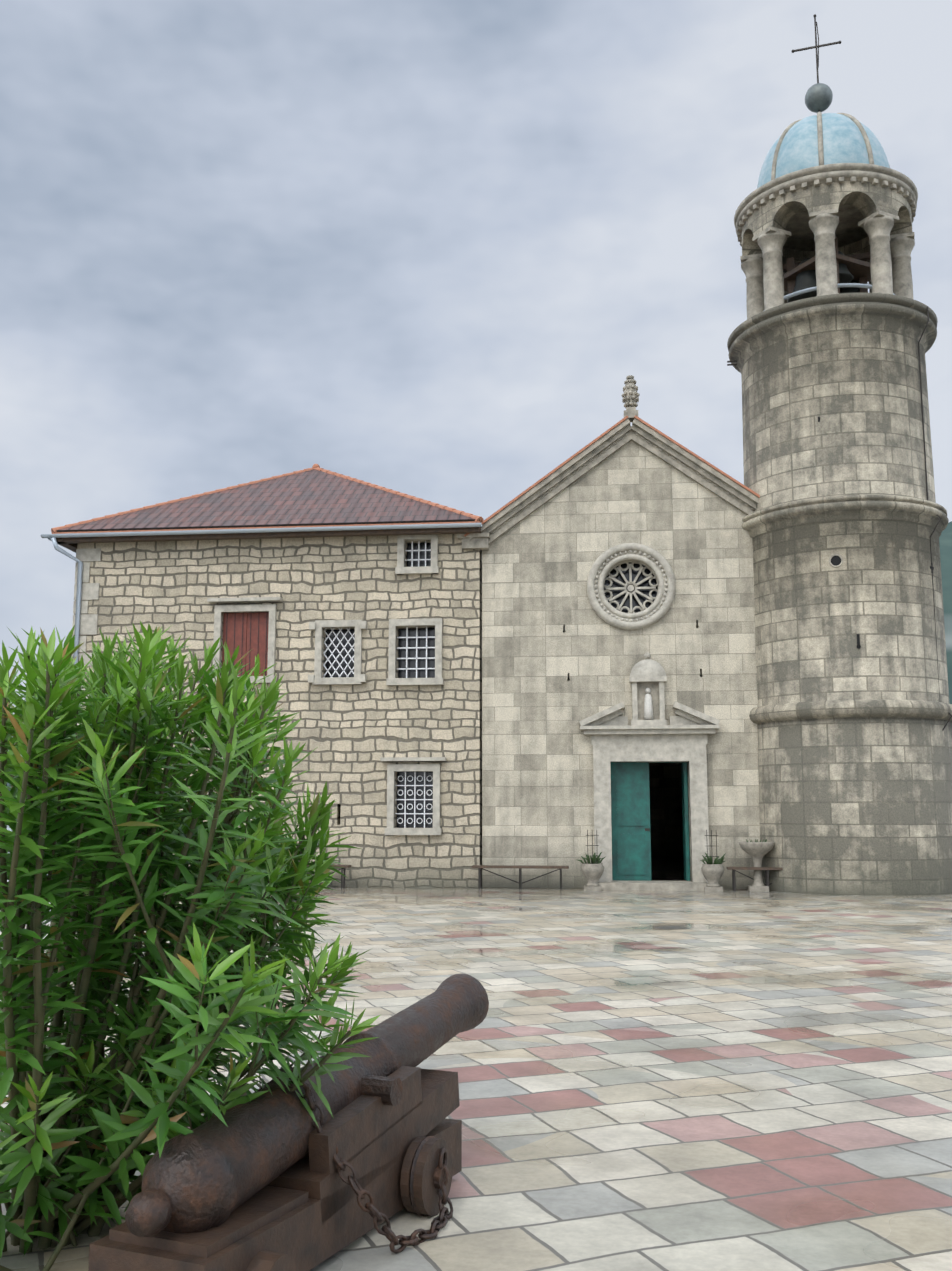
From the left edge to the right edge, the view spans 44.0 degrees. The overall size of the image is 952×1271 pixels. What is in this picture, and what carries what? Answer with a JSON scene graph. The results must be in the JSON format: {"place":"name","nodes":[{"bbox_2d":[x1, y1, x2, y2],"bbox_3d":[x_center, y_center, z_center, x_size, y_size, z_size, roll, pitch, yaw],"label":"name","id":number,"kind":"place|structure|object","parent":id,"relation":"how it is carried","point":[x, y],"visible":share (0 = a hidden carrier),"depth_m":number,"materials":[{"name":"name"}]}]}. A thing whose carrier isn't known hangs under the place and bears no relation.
{"place":"outdoors","nodes":[
{"label":"outdoors","id":0,"kind":"place"},
{"bbox_2d":[73,534,481,887],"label":"stone wall","id":1,"kind":"structure","parent":0,"point":[352,734],"depth_m":24.45,"materials":[{"name":"stone"}]},
{"bbox_2d":[71,548,100,724],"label":"quoins","id":2,"kind":"object","parent":1,"relation":"attached to","point":[88,622],"visible":0.25,"depth_m":25.28,"materials":[{"name":"stone"}]},
{"bbox_2d":[41,464,483,664],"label":"house roof trim","id":3,"kind":"structure","parent":1,"relation":"attached to","point":[69,540],"depth_m":24.83,"materials":[{"name":"grey metal"}]},
{"bbox_2d":[52,469,481,543],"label":"house roof","id":4,"kind":"structure","parent":1,"relation":"on","point":[314,497],"depth_m":25.67,"materials":[{"name":"brown tile"}]},
{"bbox_2d":[207,534,446,834],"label":"house windows","id":5,"kind":"structure","parent":1,"relation":"in","point":[419,658],"depth_m":24.56,"materials":[{"name":"grey stone"}]},
{"bbox_2d":[0,856,951,1270],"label":"plaza","id":6,"kind":"structure","parent":0,"point":[736,1080],"depth_m":6.89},
{"bbox_2d":[0,621,381,1270],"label":"oleander","id":7,"kind":"object","parent":6,"relation":"on","point":[30,712],"depth_m":3.94,"materials":[{"name":"green plant"}]},
{"bbox_2d":[88,973,488,1270],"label":"cannon","id":8,"kind":"object","parent":6,"relation":"on","point":[279,1180],"visible":0.94,"depth_m":4.00,"materials":[{"name":"brown metal"}]},
{"bbox_2d":[307,865,350,888],"bbox_3d":[-3.313,4.814,23.514,1.600,0.452,0.300,-1,-9,6],"label":"bench","id":9,"kind":"object","parent":6,"relation":"on","point":[343,870],"depth_m":23.34,"materials":[{"name":"grey wood"}]},
{"bbox_2d":[471,865,568,889],"bbox_3d":[0.872,4.759,23.146,1.900,0.452,0.300,-1,-9,6],"label":"bench","id":10,"kind":"object","parent":6,"relation":"on","point":[520,867],"visible":1,"depth_m":23.08,"materials":[{"name":"brown wood"}]},
{"bbox_2d":[576,830,604,890],"bbox_3d":[2.251,4.360,22.868,0.477,1.160,0.553,1,-9,-4],"label":"planter","id":11,"kind":"object","parent":6,"relation":"on","point":[592,870],"visible":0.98,"depth_m":22.75,"materials":[{"name":"stone"}]},
{"bbox_2d":[482,440,759,888],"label":"church facade","id":12,"kind":"structure","parent":6,"relation":"on","point":[561,658],"depth_m":24.00,"materials":[{"name":"grey stone"}]},
{"bbox_2d":[457,375,759,550],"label":"gable cornice","id":13,"kind":"structure","parent":12,"relation":"attached to","point":[735,493],"depth_m":24.44,"materials":[{"name":"grey stone"}]},
{"bbox_2d":[604,563,657,612],"bbox_3d":[3.228,-0.943,24.595,1.240,1.240,0.030,-1,-9,6],"label":"rose window tracery","id":14,"kind":"object","parent":12,"relation":"attached to","point":[642,599],"depth_m":24.59,"materials":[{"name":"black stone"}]},
{"bbox_2d":[587,543,675,629],"bbox_3d":[3.189,-0.997,24.236,1.808,1.808,0.380,-1,-9,6],"label":"rose window","id":15,"kind":"structure","parent":12,"relation":"attached to","point":[602,567],"depth_m":24.16,"materials":[{"name":"stone"}]},
{"bbox_2d":[579,653,719,881],"bbox_3d":[3.465,2.659,23.446,2.785,4.695,0.370,-1,-9,6],"label":"portal","id":16,"kind":"object","parent":12,"relation":"attached to","point":[648,734],"visible":0.96,"depth_m":23.50,"materials":[{"name":"stone"}]},
{"bbox_2d":[598,762,707,890],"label":"doors","id":17,"kind":"structure","parent":12,"relation":"attached to","point":[630,826],"depth_m":23.72,"materials":[{"name":"green painted wood"}]},
{"bbox_2d":[700,830,725,891],"bbox_3d":[4.568,4.328,22.650,0.470,1.160,0.488,-1,-9,6],"label":"planter","id":18,"kind":"object","parent":6,"relation":"on","point":[712,872],"visible":1,"depth_m":22.51,"materials":[{"name":"stone"}]},
{"bbox_2d":[726,867,782,891],"bbox_3d":[5.585,4.672,22.563,1.500,0.452,0.300,-1,-9,6],"label":"bench","id":19,"kind":"object","parent":6,"relation":"on","point":[734,869],"visible":0.56,"depth_m":22.49,"materials":[{"name":"brown wood"}]},
{"bbox_2d":[739,839,774,891],"bbox_3d":[5.422,4.420,22.669,0.680,0.982,0.680,-1,-9,6],"label":"stone basin","id":20,"kind":"object","parent":6,"relation":"on","point":[756,851],"visible":0.96,"depth_m":22.53,"materials":[{"name":"grey stone"}]},
{"bbox_2d":[727,293,951,894],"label":"tower shaft","id":21,"kind":"object","parent":6,"relation":"on","point":[855,765],"visible":0.94,"depth_m":22.62,"materials":[{"name":"grey stone"}]},
{"bbox_2d":[740,208,914,318],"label":"belfry columns","id":22,"kind":"structure","parent":21,"relation":"on","point":[828,268],"depth_m":24.42,"materials":[{"name":"grey stone"}]},
{"bbox_2d":[741,181,912,272],"bbox_3d":[7.537,-8.598,25.401,3.520,0.600,3.520,-1,-9,6],"label":"belfry arcade","id":23,"kind":"object","parent":22,"relation":"on","point":[867,199],"visible":0.46,"depth_m":24.18},
{"bbox_2d":[734,14,917,250],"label":"dome","id":24,"kind":"structure","parent":23,"relation":"on","point":[819,148],"depth_m":24.55,"materials":[{"name":"blue metal"}]},
{"bbox_2d":[727,306,951,729],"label":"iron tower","id":25,"kind":"structure","parent":21,"relation":"attached to","point":[925,471],"depth_m":23.26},
{"bbox_2d":[818,417,933,648],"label":"tower openings","id":26,"kind":"object","parent":21,"relation":"in","point":[835,560],"visible":0.94,"depth_m":22.49,"materials":[{"name":"black"}]},
{"bbox_2d":[0,0,951,720],"label":"sky","id":27,"kind":"structure","parent":0,"point":[429,250],"materials":[{"name":"grey"}]},
{"bbox_2d":[649,763,682,855],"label":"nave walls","id":28,"kind":"structure","parent":0,"point":[666,821],"depth_m":40.47,"materials":[{"name":"black"}]},
{"bbox_2d":[939,521,951,703],"bbox_3d":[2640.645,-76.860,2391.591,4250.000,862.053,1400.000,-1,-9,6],"label":"mountains","id":29,"kind":"structure","parent":0,"point":[945,540],"depth_m":2293.98,"materials":[{"name":"green"}]}
]}

